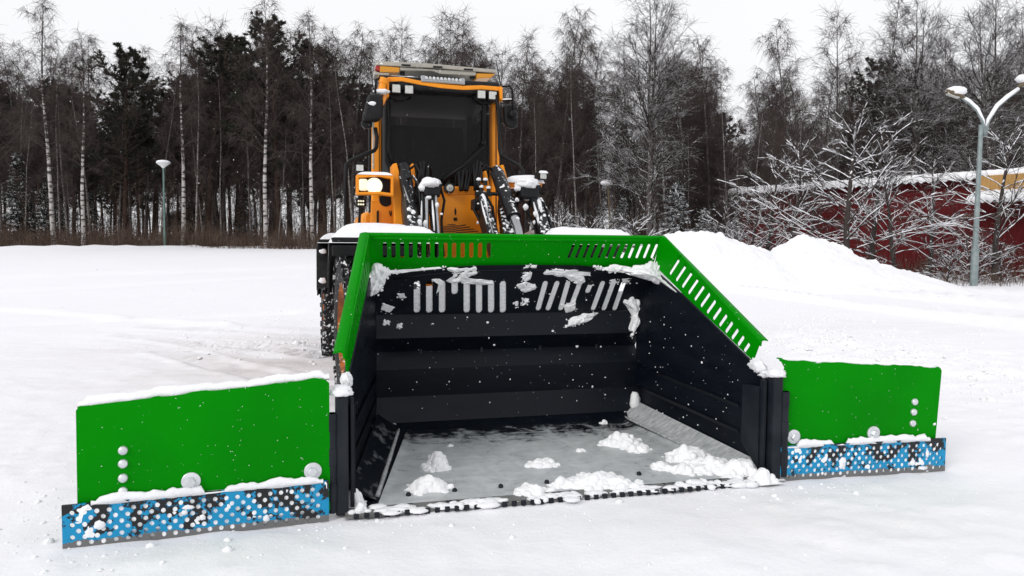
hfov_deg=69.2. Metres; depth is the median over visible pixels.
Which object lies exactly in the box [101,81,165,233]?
birch tree
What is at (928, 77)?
birch tree
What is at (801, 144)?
birch tree
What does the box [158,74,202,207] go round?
pine tree
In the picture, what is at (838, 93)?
birch tree
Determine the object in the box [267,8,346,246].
birch tree
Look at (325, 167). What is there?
birch tree
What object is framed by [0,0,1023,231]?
sky
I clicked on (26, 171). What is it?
birch tree
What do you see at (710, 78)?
birch tree
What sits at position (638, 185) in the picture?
birch tree
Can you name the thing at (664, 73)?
snowflakes
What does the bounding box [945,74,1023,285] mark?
street lamp
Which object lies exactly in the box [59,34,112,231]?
birch tree
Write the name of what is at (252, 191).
birch tree
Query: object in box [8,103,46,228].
birch tree
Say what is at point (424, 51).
birch tree
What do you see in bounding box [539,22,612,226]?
birch tree
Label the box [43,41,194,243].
pine tree
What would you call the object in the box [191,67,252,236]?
birch tree
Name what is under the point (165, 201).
birch tree
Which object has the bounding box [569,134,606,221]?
birch tree
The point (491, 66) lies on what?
birch tree
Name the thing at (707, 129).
birch tree
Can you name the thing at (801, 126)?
birch tree
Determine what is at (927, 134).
birch tree
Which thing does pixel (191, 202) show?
spruce tree
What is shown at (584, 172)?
birch tree
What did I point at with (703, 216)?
spruce tree
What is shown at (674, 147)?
pine tree
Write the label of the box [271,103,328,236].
birch tree
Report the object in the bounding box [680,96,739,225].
birch tree
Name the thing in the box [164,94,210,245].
birch tree
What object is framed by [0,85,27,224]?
pine tree
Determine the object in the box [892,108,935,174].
pine tree
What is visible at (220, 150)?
birch tree
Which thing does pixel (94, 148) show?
pine tree
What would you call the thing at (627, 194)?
birch tree
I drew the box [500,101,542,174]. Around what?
pine tree
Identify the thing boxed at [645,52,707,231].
birch tree
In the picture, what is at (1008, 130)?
pine tree
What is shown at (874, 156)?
birch tree
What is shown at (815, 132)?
birch tree
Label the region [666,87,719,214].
birch tree
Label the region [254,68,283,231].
pine tree
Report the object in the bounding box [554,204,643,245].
shrub
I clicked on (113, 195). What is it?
birch tree
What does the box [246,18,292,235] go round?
birch tree
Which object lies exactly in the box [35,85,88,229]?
birch tree
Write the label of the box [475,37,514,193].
birch tree
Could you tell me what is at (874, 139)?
birch tree
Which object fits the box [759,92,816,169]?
birch tree
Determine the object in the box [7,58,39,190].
birch tree
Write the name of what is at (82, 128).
birch tree
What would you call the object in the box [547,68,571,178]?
birch tree
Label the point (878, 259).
shrub
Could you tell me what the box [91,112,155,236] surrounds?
pine tree
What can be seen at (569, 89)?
birch tree
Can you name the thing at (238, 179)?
pine tree
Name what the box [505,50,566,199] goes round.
birch tree
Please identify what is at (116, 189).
pine tree
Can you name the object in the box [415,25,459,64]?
birch tree
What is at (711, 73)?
birch tree
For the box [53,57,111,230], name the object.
birch tree
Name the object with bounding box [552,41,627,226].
birch tree
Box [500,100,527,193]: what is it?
birch tree
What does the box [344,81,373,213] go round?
pine tree
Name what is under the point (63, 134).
birch tree
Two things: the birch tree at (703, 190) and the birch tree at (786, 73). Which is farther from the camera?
the birch tree at (703, 190)
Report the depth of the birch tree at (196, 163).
50.82 m
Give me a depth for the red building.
41.85 m
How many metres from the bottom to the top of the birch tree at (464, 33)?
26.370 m
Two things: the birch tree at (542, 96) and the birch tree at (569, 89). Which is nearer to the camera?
the birch tree at (569, 89)
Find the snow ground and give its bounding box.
[0,227,1023,575]
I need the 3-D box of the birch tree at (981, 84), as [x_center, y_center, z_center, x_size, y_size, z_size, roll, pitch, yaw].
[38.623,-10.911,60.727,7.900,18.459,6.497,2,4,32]
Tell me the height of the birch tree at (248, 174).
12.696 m
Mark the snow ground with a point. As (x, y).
(56, 373)
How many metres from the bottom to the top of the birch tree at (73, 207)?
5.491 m
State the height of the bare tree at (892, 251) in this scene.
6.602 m
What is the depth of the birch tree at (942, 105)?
64.47 m
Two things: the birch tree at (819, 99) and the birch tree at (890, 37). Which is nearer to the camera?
the birch tree at (890, 37)
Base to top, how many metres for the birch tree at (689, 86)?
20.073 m
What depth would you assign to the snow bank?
26.24 m
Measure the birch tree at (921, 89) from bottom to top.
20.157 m
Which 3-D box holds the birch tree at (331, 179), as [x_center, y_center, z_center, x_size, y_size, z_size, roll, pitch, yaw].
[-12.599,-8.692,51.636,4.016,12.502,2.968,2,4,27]
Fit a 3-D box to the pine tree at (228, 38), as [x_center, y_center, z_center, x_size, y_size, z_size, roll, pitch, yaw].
[-21.431,-10.778,54.827,8.751,16.396,7.045,-1,3,-21]
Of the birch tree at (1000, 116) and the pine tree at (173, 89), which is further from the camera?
the pine tree at (173, 89)
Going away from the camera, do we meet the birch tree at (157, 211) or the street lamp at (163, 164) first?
the street lamp at (163, 164)
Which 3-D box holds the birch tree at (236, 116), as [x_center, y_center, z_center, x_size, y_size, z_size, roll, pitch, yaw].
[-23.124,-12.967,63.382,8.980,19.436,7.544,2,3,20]
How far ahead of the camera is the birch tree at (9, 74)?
63.73 m
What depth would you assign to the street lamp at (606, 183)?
51.65 m
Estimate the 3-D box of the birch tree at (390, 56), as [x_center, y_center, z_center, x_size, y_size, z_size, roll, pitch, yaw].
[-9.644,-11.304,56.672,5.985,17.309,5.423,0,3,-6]
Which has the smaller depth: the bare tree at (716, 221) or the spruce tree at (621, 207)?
the bare tree at (716, 221)
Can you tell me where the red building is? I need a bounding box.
[729,168,1023,277]
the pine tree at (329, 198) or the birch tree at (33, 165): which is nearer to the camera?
the birch tree at (33, 165)
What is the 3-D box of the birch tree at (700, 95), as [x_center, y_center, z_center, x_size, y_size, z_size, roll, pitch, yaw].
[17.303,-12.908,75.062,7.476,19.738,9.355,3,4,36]
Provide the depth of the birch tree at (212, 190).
67.94 m
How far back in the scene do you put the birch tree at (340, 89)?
77.70 m
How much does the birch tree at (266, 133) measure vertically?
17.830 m
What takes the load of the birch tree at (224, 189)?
on the snow ground
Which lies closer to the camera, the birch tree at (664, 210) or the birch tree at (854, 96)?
the birch tree at (664, 210)
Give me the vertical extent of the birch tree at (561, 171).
18.553 m
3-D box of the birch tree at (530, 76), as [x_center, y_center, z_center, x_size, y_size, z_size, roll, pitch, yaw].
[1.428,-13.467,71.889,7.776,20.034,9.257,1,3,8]
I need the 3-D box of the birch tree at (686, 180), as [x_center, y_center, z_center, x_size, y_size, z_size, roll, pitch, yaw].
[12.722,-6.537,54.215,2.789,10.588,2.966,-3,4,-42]
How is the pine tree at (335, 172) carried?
on the snow ground
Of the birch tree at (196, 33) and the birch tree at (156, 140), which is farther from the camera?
the birch tree at (156, 140)
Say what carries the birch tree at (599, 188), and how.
on the snow ground
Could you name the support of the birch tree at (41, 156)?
on the snow ground
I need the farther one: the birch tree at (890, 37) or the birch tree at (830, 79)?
the birch tree at (830, 79)
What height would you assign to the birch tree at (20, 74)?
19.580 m
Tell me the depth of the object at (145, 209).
56.22 m
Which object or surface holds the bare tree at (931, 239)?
on the snow ground
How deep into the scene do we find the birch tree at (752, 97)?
79.87 m
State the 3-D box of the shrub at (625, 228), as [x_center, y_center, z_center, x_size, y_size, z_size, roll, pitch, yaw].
[7.057,-2.869,43.791,5.618,4.423,6.889,2,3,20]
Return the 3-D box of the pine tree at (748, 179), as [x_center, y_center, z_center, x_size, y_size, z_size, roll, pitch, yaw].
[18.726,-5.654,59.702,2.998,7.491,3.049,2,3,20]
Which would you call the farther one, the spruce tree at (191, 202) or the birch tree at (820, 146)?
the spruce tree at (191, 202)
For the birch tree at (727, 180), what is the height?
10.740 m
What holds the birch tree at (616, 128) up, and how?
on the snow ground
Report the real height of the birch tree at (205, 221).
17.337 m
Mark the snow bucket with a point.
(517, 370)
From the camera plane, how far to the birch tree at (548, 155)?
71.89 m
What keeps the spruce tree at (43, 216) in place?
on the snow ground
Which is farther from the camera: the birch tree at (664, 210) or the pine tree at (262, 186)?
the pine tree at (262, 186)
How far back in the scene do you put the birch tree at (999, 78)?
84.73 m
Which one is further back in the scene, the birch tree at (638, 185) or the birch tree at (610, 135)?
the birch tree at (610, 135)
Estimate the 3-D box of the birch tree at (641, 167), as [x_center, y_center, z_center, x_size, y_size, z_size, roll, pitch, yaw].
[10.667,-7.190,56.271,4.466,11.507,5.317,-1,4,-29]
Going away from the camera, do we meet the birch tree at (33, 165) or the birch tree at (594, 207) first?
the birch tree at (33, 165)
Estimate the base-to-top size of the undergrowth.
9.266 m
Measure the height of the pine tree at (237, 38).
16.870 m
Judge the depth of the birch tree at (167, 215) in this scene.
60.14 m
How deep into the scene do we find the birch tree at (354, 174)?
58.19 m
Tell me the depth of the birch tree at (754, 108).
59.99 m
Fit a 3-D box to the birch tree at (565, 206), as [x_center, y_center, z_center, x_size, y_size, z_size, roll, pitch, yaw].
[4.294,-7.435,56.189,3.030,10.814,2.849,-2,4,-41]
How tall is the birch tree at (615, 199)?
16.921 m
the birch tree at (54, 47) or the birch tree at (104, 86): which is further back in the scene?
the birch tree at (54, 47)
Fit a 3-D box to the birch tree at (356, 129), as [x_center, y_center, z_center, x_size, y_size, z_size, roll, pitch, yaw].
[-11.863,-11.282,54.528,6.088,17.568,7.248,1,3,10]
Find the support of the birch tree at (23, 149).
on the snow ground
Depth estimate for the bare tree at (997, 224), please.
34.06 m
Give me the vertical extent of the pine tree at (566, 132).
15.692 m
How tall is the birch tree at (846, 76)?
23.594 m
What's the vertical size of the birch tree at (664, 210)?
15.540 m
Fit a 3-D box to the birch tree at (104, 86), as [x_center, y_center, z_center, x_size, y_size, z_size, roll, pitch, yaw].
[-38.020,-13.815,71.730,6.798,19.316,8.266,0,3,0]
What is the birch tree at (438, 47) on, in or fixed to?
on the snow ground
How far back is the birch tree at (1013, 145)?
56.34 m
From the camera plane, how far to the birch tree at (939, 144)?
55.17 m
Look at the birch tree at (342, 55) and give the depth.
73.54 m
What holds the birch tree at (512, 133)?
on the snow ground
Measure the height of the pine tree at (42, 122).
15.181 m
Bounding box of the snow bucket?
[61,232,945,548]
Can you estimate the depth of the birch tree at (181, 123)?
50.59 m
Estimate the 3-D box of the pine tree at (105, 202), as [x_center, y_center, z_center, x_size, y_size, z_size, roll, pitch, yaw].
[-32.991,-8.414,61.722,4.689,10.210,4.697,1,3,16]
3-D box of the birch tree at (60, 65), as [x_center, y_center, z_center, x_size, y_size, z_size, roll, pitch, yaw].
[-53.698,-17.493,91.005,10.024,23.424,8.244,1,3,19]
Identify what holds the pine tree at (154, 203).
on the snow ground
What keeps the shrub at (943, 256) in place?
on the snow ground
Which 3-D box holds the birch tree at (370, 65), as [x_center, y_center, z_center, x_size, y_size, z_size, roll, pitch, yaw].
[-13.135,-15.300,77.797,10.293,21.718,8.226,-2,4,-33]
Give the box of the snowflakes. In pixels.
[18,3,1020,574]
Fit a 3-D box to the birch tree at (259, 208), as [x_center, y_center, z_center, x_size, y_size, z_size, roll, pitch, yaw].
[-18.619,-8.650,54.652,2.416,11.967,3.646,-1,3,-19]
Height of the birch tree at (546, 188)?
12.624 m
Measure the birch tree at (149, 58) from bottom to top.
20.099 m
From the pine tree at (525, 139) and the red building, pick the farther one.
the pine tree at (525, 139)
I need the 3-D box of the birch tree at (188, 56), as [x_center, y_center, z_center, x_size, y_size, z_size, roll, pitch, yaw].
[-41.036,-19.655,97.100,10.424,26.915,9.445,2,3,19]
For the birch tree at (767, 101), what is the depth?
89.15 m
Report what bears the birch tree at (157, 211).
on the snow ground
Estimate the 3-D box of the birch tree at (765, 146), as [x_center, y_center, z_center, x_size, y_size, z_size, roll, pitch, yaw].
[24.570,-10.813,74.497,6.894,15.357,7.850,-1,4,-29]
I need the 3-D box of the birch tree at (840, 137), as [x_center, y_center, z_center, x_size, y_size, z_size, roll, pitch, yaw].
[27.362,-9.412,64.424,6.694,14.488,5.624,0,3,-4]
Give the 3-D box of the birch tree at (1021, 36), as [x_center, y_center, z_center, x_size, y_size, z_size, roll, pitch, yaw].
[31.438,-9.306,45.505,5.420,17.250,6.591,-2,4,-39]
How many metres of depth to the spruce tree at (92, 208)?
56.75 m
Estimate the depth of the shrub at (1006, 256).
34.74 m
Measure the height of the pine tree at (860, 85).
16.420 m
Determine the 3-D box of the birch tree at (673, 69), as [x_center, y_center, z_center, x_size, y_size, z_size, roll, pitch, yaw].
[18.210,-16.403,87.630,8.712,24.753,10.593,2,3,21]
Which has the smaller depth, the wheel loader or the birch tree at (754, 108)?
the wheel loader
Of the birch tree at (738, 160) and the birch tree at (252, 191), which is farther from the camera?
the birch tree at (252, 191)
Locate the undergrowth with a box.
[0,154,1023,286]
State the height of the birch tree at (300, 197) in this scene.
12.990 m
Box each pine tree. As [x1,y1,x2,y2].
[0,84,18,173]
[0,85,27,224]
[3,106,34,225]
[5,77,94,229]
[10,83,70,228]
[37,90,108,233]
[39,95,109,218]
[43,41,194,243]
[78,91,99,216]
[87,127,138,230]
[90,132,109,225]
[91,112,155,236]
[96,127,167,229]
[121,88,202,236]
[146,119,195,233]
[158,32,278,234]
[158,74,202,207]
[173,34,284,232]
[189,10,353,240]
[231,69,264,232]
[242,126,288,224]
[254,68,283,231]
[260,115,305,225]
[263,40,365,236]
[267,120,342,229]
[280,81,325,226]
[313,89,337,231]
[324,88,367,225]
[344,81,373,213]
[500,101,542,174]
[503,118,543,192]
[534,86,596,223]
[637,107,695,212]
[702,112,753,238]
[731,171,756,226]
[827,56,929,178]
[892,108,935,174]
[926,93,986,172]
[976,95,1021,167]
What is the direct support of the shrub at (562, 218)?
on the snow ground
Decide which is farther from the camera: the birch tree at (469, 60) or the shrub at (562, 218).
the birch tree at (469, 60)
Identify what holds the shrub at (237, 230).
on the snow ground
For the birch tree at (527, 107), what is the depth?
70.07 m
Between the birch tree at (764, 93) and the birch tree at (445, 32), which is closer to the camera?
the birch tree at (764, 93)
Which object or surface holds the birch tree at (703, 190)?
on the snow ground
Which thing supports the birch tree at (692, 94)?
on the snow ground
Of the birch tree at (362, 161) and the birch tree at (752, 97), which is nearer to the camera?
the birch tree at (362, 161)
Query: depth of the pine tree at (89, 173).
58.26 m
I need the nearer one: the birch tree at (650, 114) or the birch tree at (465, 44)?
the birch tree at (650, 114)
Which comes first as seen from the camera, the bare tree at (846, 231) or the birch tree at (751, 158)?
the bare tree at (846, 231)
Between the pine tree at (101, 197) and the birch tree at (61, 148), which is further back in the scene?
the pine tree at (101, 197)
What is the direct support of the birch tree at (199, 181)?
on the snow ground
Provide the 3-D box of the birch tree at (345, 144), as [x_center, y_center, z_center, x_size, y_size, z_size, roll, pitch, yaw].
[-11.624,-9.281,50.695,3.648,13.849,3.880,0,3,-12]
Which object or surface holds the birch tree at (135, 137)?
on the snow ground
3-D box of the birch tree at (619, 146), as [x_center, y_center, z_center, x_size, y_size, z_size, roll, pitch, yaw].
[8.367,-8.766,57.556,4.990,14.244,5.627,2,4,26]
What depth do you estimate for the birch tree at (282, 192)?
50.72 m
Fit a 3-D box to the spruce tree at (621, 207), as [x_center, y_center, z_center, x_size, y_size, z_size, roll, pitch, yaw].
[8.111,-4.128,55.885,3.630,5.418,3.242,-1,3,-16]
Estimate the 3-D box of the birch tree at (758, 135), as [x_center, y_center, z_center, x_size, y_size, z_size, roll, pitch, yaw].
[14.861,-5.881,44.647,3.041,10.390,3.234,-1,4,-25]
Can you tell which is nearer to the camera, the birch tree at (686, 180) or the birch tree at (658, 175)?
the birch tree at (686, 180)
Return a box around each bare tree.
[684,149,830,250]
[697,191,769,250]
[706,93,999,249]
[724,129,881,249]
[727,188,790,247]
[769,101,992,259]
[815,142,965,267]
[864,109,1023,282]
[866,152,1018,276]
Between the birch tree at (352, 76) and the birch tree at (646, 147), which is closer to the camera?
the birch tree at (646, 147)
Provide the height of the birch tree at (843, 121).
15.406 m
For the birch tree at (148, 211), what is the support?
on the snow ground
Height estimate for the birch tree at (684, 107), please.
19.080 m
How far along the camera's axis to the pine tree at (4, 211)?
74.05 m
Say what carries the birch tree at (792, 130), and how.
on the snow ground
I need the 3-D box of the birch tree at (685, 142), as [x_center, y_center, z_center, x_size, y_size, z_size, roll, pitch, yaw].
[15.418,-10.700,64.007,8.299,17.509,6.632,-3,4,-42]
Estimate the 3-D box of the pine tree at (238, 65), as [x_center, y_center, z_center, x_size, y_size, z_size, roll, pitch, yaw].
[-16.816,-10.905,53.218,9.037,16.923,9.021,2,4,24]
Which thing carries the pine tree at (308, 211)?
on the snow ground
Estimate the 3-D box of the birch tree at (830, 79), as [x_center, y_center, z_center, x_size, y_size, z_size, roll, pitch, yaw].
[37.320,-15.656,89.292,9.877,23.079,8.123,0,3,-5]
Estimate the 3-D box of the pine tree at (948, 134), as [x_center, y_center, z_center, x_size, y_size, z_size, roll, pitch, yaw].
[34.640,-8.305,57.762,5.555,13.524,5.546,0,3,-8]
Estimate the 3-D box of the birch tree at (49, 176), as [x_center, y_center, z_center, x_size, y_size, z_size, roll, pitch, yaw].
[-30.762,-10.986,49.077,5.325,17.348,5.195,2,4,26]
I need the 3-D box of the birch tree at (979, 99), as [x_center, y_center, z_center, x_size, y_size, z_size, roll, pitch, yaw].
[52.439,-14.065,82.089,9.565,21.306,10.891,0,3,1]
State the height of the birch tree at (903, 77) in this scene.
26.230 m
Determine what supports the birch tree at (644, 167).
on the snow ground
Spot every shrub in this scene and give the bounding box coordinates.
[91,218,117,239]
[223,219,246,238]
[526,202,604,245]
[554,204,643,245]
[602,203,680,257]
[697,216,767,247]
[863,252,900,267]
[913,242,998,284]
[924,230,1014,283]
[951,236,1023,282]
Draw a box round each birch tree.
[0,24,46,245]
[0,38,42,220]
[0,62,42,202]
[0,74,56,215]
[0,87,41,231]
[0,96,47,228]
[0,102,17,206]
[0,111,41,228]
[0,126,8,202]
[2,50,41,170]
[6,0,97,244]
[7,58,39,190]
[7,107,44,234]
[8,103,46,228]
[14,108,74,212]
[28,37,76,220]
[32,77,87,229]
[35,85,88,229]
[36,59,98,241]
[39,24,116,245]
[40,84,75,238]
[43,51,97,92]
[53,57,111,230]
[54,168,85,245]
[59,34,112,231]
[63,93,105,210]
[92,46,159,238]
[98,60,149,240]
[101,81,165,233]
[113,86,160,227]
[115,92,160,227]
[116,44,173,232]
[117,71,199,237]
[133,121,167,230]
[134,191,160,232]
[136,75,177,226]
[142,92,179,238]
[144,12,218,245]
[146,82,192,241]
[147,113,178,237]
[154,100,212,226]
[161,24,251,196]
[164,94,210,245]
[165,53,253,230]
[166,56,220,236]
[170,9,239,244]
[171,100,217,235]
[173,38,205,74]
[186,68,246,232]
[189,72,232,234]
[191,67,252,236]
[198,27,271,229]
[198,77,240,231]
[214,72,282,244]
[216,89,288,232]
[221,0,300,246]
[244,98,273,233]
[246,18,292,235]
[260,22,316,244]
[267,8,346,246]
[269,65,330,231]
[270,125,301,238]
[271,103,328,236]
[277,91,318,218]
[279,21,364,232]
[286,51,327,202]
[288,26,367,228]
[304,33,353,241]
[304,92,348,211]
[312,21,384,222]
[313,33,358,223]
[313,74,363,232]
[316,50,365,223]
[330,43,373,230]
[334,87,381,213]
[337,120,381,211]
[350,34,382,179]
[353,24,405,197]
[355,17,418,162]
[411,46,435,76]
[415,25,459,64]
[420,44,454,76]
[421,1,502,130]
[443,12,480,67]
[445,28,480,66]
[450,41,510,167]
[462,43,498,105]
[474,47,505,117]
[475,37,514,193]
[484,43,537,170]
[499,26,564,201]
[499,82,517,133]
[499,121,528,233]
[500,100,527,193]
[503,79,521,102]
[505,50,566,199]
[509,50,555,173]
[509,79,561,229]
[512,66,561,232]
[515,83,552,216]
[520,92,562,216]
[525,53,610,226]
[525,99,570,212]
[527,2,619,227]
[527,90,570,220]
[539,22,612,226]
[546,70,615,228]
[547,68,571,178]
[548,63,606,227]
[548,120,582,224]
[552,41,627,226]
[558,69,606,221]
[563,0,725,234]
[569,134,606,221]
[570,165,604,226]
[573,67,619,246]
[582,69,621,221]
[583,87,653,245]
[588,66,654,205]
[595,76,637,228]
[597,72,666,234]
[598,103,676,234]
[603,121,637,228]
[612,123,672,228]
[626,129,657,233]
[630,44,688,233]
[634,44,699,232]
[636,68,674,233]
[640,65,719,227]
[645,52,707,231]
[647,110,693,232]
[656,90,723,233]
[657,58,710,227]
[663,68,711,225]
[665,56,731,198]
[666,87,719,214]
[667,33,752,218]
[667,59,703,200]
[668,114,716,231]
[674,128,705,231]
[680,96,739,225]
[684,55,736,160]
[687,110,749,229]
[688,58,745,237]
[690,59,731,158]
[691,146,715,221]
[699,90,746,227]
[699,115,761,238]
[713,129,744,230]
[729,92,781,188]
[730,108,783,227]
[731,72,802,174]
[731,107,778,238]
[737,136,772,184]
[744,116,801,250]
[747,18,843,185]
[747,78,813,169]
[749,70,802,184]
[753,67,825,183]
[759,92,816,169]
[764,91,818,233]
[767,76,825,182]
[768,118,818,183]
[787,113,844,235]
[792,85,855,181]
[799,3,884,180]
[799,113,829,177]
[803,61,849,177]
[810,97,863,180]
[820,89,858,177]
[823,94,871,180]
[829,52,873,158]
[832,0,939,179]
[839,0,989,179]
[851,103,903,178]
[858,118,897,178]
[892,54,919,137]
[899,63,953,174]
[901,48,954,163]
[904,24,998,172]
[907,0,1023,174]
[910,63,973,169]
[920,126,958,171]
[942,106,977,171]
[950,45,1019,169]
[960,3,1023,168]
[960,63,1021,171]
[960,66,990,169]
[967,60,1016,128]
[986,105,1021,168]
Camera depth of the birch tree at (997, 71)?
43.03 m
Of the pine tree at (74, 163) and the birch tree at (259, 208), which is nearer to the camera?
the birch tree at (259, 208)
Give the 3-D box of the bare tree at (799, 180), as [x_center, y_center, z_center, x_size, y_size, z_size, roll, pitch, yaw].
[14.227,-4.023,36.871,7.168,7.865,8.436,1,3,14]
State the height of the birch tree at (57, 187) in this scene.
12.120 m
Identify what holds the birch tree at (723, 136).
on the snow ground
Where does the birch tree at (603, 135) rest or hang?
on the snow ground
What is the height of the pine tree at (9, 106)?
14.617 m
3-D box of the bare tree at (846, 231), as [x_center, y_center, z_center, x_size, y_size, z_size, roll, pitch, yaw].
[15.111,-4.125,32.241,8.634,8.686,10.158,-2,4,-31]
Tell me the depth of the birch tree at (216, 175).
56.59 m
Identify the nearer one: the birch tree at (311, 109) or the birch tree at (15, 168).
the birch tree at (311, 109)
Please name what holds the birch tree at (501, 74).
on the snow ground
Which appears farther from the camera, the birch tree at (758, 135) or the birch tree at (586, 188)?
the birch tree at (586, 188)
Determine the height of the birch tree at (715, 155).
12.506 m
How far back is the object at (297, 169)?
56.43 m
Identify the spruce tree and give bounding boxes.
[1,152,44,245]
[27,167,68,244]
[79,191,101,235]
[179,181,205,237]
[230,182,257,237]
[610,198,639,251]
[655,180,695,235]
[693,208,713,231]
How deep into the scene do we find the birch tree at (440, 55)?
57.71 m
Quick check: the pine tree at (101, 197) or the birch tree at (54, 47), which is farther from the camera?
the birch tree at (54, 47)
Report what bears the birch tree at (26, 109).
on the snow ground
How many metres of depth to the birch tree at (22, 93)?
55.76 m
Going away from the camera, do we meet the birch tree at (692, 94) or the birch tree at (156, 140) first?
the birch tree at (156, 140)
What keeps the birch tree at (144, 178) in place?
on the snow ground
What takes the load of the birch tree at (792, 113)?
on the snow ground
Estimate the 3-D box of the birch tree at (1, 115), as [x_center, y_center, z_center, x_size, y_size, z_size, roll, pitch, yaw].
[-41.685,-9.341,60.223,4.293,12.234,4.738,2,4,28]
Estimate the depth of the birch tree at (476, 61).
60.56 m
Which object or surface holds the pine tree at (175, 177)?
on the snow ground
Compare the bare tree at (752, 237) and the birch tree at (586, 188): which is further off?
the birch tree at (586, 188)
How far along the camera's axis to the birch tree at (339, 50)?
57.73 m
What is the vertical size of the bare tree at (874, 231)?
8.789 m
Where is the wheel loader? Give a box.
[316,61,641,384]
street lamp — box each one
[156,160,170,245]
[600,180,612,246]
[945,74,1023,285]
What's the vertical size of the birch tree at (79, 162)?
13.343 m
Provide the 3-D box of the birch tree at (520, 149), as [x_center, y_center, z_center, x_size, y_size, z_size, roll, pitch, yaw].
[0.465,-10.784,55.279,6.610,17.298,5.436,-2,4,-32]
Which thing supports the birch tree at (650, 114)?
on the snow ground
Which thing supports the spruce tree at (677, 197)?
on the snow ground
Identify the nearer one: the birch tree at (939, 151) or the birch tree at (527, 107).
the birch tree at (939, 151)
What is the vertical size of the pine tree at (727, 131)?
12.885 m
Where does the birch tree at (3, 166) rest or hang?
on the snow ground
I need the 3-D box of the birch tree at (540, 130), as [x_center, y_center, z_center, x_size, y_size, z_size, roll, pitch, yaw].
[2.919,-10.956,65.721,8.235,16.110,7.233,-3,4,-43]
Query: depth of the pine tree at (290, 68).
54.76 m
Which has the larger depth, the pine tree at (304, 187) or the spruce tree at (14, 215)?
the pine tree at (304, 187)
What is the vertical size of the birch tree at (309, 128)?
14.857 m
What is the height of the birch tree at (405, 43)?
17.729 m
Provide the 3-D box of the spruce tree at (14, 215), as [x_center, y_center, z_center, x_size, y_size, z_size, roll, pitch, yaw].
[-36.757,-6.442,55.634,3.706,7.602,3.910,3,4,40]
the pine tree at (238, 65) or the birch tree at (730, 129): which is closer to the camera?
the pine tree at (238, 65)
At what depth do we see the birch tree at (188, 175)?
61.94 m
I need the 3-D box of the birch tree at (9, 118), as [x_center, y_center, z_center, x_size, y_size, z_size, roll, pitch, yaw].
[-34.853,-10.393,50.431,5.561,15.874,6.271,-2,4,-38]
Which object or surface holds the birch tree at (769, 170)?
on the snow ground
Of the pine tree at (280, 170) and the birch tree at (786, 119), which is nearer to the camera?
the pine tree at (280, 170)
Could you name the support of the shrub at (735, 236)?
on the snow ground
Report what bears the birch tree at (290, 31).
on the snow ground
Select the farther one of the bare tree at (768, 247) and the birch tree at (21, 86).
the birch tree at (21, 86)
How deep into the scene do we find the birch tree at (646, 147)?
55.22 m
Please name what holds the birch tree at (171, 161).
on the snow ground
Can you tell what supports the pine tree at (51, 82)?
on the snow ground
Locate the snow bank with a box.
[620,230,982,294]
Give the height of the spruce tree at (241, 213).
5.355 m
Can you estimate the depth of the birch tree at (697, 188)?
64.50 m
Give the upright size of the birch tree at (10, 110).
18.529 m
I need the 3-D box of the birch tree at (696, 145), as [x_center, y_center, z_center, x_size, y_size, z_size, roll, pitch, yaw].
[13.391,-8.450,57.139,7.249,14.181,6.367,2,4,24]
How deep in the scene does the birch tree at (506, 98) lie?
95.19 m
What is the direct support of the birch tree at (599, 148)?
on the snow ground
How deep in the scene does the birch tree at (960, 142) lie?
57.42 m
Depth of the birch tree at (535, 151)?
51.52 m
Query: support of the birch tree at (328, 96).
on the snow ground
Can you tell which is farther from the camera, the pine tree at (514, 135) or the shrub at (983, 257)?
the pine tree at (514, 135)
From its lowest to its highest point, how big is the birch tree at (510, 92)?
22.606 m
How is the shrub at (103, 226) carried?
on the snow ground

